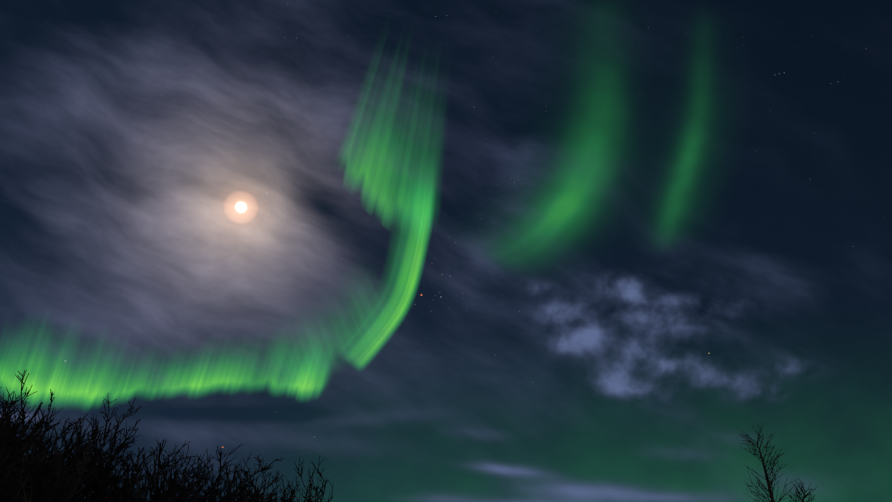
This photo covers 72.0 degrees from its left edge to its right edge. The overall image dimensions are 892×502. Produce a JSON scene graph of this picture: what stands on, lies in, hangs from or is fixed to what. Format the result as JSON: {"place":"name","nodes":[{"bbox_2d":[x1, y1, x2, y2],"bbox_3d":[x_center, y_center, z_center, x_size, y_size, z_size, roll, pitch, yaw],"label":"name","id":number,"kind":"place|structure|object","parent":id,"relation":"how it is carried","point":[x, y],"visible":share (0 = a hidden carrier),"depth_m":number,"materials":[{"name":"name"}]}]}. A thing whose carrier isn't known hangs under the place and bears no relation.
{"place":"outdoors","nodes":[
{"label":"outdoors","id":0,"kind":"place"},
{"bbox_2d":[0,84,793,501],"bbox_3d":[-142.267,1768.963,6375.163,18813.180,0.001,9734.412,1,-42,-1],"label":"cloud","id":1,"kind":"structure","parent":0,"point":[206,240],"depth_m":4567.85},
{"bbox_2d":[0,0,891,501],"label":"sky","id":2,"kind":"structure","parent":0,"point":[316,119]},
{"bbox_2d":[65,322,349,401],"bbox_3d":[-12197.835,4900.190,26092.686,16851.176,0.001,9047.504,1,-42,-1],"label":"aurora","id":3,"kind":"object","parent":2,"relation":"in","point":[255,355],"depth_m":25256.17},
{"bbox_2d":[249,272,401,400],"bbox_3d":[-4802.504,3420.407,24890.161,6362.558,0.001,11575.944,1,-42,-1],"label":"aurora","id":4,"kind":"object","parent":2,"relation":"in","point":[320,331],"depth_m":24336.52},
{"bbox_2d":[327,136,438,371],"bbox_3d":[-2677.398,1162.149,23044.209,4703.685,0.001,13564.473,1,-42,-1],"label":"aurora","id":5,"kind":"object","parent":2,"relation":"in","point":[403,239],"depth_m":20792.98},
{"bbox_2d":[65,12,883,478],"bbox_3d":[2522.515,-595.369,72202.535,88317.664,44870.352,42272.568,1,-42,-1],"label":"stars","id":6,"kind":"object","parent":2,"relation":"in","point":[481,218],"depth_m":74321.48,"materials":[{"name":"white"}]},
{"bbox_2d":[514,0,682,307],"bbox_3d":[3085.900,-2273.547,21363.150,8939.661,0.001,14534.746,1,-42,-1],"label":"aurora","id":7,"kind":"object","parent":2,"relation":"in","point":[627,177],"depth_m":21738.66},
{"bbox_3d":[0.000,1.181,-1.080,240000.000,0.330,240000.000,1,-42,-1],"label":"ground","id":8,"kind":"structure","parent":0,"visible":0},
{"bbox_2d":[0,387,34,457],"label":"birch tree","id":9,"kind":"object","parent":8,"relation":"on","point":[19,417],"visible":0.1,"depth_m":6.07,"materials":[{"name":"black plant"}]},
{"bbox_2d":[0,402,35,473],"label":"birch tree","id":10,"kind":"object","parent":8,"relation":"on","point":[12,423],"visible":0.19,"depth_m":6.37,"materials":[{"name":"black plant"}]},
{"bbox_2d":[0,419,50,495],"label":"birch tree","id":11,"kind":"object","parent":8,"relation":"on","point":[6,443],"visible":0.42,"depth_m":4.66,"materials":[{"name":"black plant"}]},
{"bbox_2d":[0,406,60,453],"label":"birch tree","id":12,"kind":"object","parent":8,"relation":"on","point":[32,424],"visible":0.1,"depth_m":7.08,"materials":[{"name":"black plant"}]},
{"bbox_2d":[0,370,62,501],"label":"birch tree","id":13,"kind":"object","parent":8,"relation":"on","point":[3,427],"visible":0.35,"depth_m":5.01,"materials":[{"name":"black plant"}]},
{"bbox_2d":[0,391,63,449],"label":"birch tree","id":14,"kind":"object","parent":8,"relation":"on","point":[9,424],"visible":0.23,"depth_m":6.29,"materials":[{"name":"black plant"}]},
{"bbox_2d":[0,412,77,485],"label":"birch tree","id":15,"kind":"object","parent":8,"relation":"on","point":[12,432],"visible":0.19,"depth_m":5.05,"materials":[{"name":"black plant"}]},
{"bbox_2d":[0,405,104,501],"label":"birch tree","id":16,"kind":"object","parent":8,"relation":"on","point":[76,426],"visible":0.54,"depth_m":4.38,"materials":[{"name":"black plant"}]},
{"bbox_2d":[21,425,104,501],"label":"birch tree","id":17,"kind":"object","parent":8,"relation":"on","point":[58,453],"visible":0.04,"depth_m":5.30,"materials":[{"name":"black plant"}]},
{"bbox_2d":[0,430,132,501],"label":"birch tree","id":18,"kind":"object","parent":8,"relation":"on","point":[101,490],"visible":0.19,"depth_m":4.53,"materials":[{"name":"black plant"}]},
{"bbox_2d":[7,418,143,501],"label":"birch tree","id":19,"kind":"object","parent":8,"relation":"on","point":[93,459],"visible":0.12,"depth_m":6.36,"materials":[{"name":"black plant"}]},
{"bbox_2d":[3,437,150,501],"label":"birch tree","id":20,"kind":"object","parent":8,"relation":"on","point":[79,457],"visible":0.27,"depth_m":5.11,"materials":[{"name":"black plant"}]},
{"bbox_2d":[27,396,141,501],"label":"birch tree","id":21,"kind":"object","parent":8,"relation":"on","point":[102,470],"visible":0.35,"depth_m":5.66,"materials":[{"name":"black plant"}]},
{"bbox_2d":[41,439,158,501],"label":"birch tree","id":22,"kind":"object","parent":8,"relation":"on","point":[138,470],"visible":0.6,"depth_m":4.76,"materials":[{"name":"black plant"}]},
{"bbox_2d":[40,433,194,501],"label":"birch tree","id":23,"kind":"object","parent":8,"relation":"on","point":[74,486],"visible":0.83,"depth_m":3.57,"materials":[{"name":"black plant"}]},
{"bbox_2d":[29,449,214,501],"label":"birch tree","id":24,"kind":"object","parent":8,"relation":"on","point":[174,496],"visible":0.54,"depth_m":4.86,"materials":[{"name":"black plant"}]},
{"bbox_2d":[59,414,190,501],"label":"birch tree","id":25,"kind":"object","parent":8,"relation":"on","point":[134,474],"visible":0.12,"depth_m":7.24,"materials":[{"name":"black plant"}]},
{"bbox_2d":[79,442,188,501],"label":"birch tree","id":26,"kind":"object","parent":8,"relation":"on","point":[132,459],"visible":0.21,"depth_m":7.45,"materials":[{"name":"black plant"}]},
{"bbox_2d":[87,427,211,499],"bbox_3d":[-3.860,4.617,6.456,1.794,5.508,1.479,16,-45,-17],"label":"birch tree","id":27,"kind":"object","parent":8,"relation":"on","point":[117,469],"visible":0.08,"depth_m":7.87,"materials":[{"name":"black plant"}]},
{"bbox_2d":[110,464,200,501],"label":"birch tree","id":28,"kind":"object","parent":8,"relation":"on","point":[148,485],"visible":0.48,"depth_m":5.44,"materials":[{"name":"black plant"}]},
{"bbox_2d":[93,450,223,501],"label":"birch tree","id":29,"kind":"object","parent":8,"relation":"on","point":[200,467],"visible":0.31,"depth_m":8.07,"materials":[{"name":"black plant"}]},
{"bbox_2d":[120,439,231,501],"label":"birch tree","id":30,"kind":"object","parent":8,"relation":"on","point":[165,471],"visible":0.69,"depth_m":5.34,"materials":[{"name":"black plant"}]},
{"bbox_2d":[134,444,238,501],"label":"birch tree","id":31,"kind":"object","parent":8,"relation":"on","point":[165,462],"visible":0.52,"depth_m":6.73,"materials":[{"name":"black plant"}]},
{"bbox_2d":[144,443,244,501],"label":"birch tree","id":32,"kind":"object","parent":8,"relation":"on","point":[218,479],"visible":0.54,"depth_m":7.15,"materials":[{"name":"black plant"}]},
{"bbox_2d":[165,460,248,501],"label":"birch tree","id":33,"kind":"object","parent":8,"relation":"on","point":[227,480],"visible":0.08,"depth_m":8.50,"materials":[{"name":"black plant"}]},
{"bbox_2d":[141,466,281,501],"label":"birch tree","id":34,"kind":"object","parent":8,"relation":"on","point":[235,494],"visible":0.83,"depth_m":5.29,"materials":[{"name":"black plant"}]},
{"bbox_2d":[146,448,283,501],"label":"birch tree","id":35,"kind":"object","parent":8,"relation":"on","point":[234,479],"visible":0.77,"depth_m":5.38,"materials":[{"name":"black plant"}]},
{"bbox_2d":[219,469,300,501],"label":"birch tree","id":36,"kind":"object","parent":8,"relation":"on","point":[274,490],"visible":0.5,"depth_m":8.20,"materials":[{"name":"black plant"}]},
{"bbox_2d":[240,471,298,501],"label":"birch tree","id":37,"kind":"object","parent":8,"relation":"on","point":[272,490],"visible":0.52,"depth_m":7.58,"materials":[{"name":"black plant"}]},
{"bbox_2d":[235,451,333,501],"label":"birch tree","id":38,"kind":"object","parent":8,"relation":"on","point":[307,489],"visible":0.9,"depth_m":7.07,"materials":[{"name":"black plant"}]},
{"bbox_2d":[263,491,319,501],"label":"birch tree","id":39,"kind":"object","parent":8,"relation":"on","point":[294,497],"visible":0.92,"depth_m":6.17,"materials":[{"name":"black plant"}]},
{"bbox_2d":[740,423,801,501],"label":"bare tree","id":40,"kind":"object","parent":8,"relation":"on","point":[769,485],"visible":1,"depth_m":6.78,"materials":[{"name":"black plant"}]},
{"bbox_2d":[786,480,817,501],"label":"bare tree","id":41,"kind":"object","parent":8,"relation":"on","point":[804,495],"visible":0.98,"depth_m":6.96,"materials":[{"name":"black plant"}]}
]}

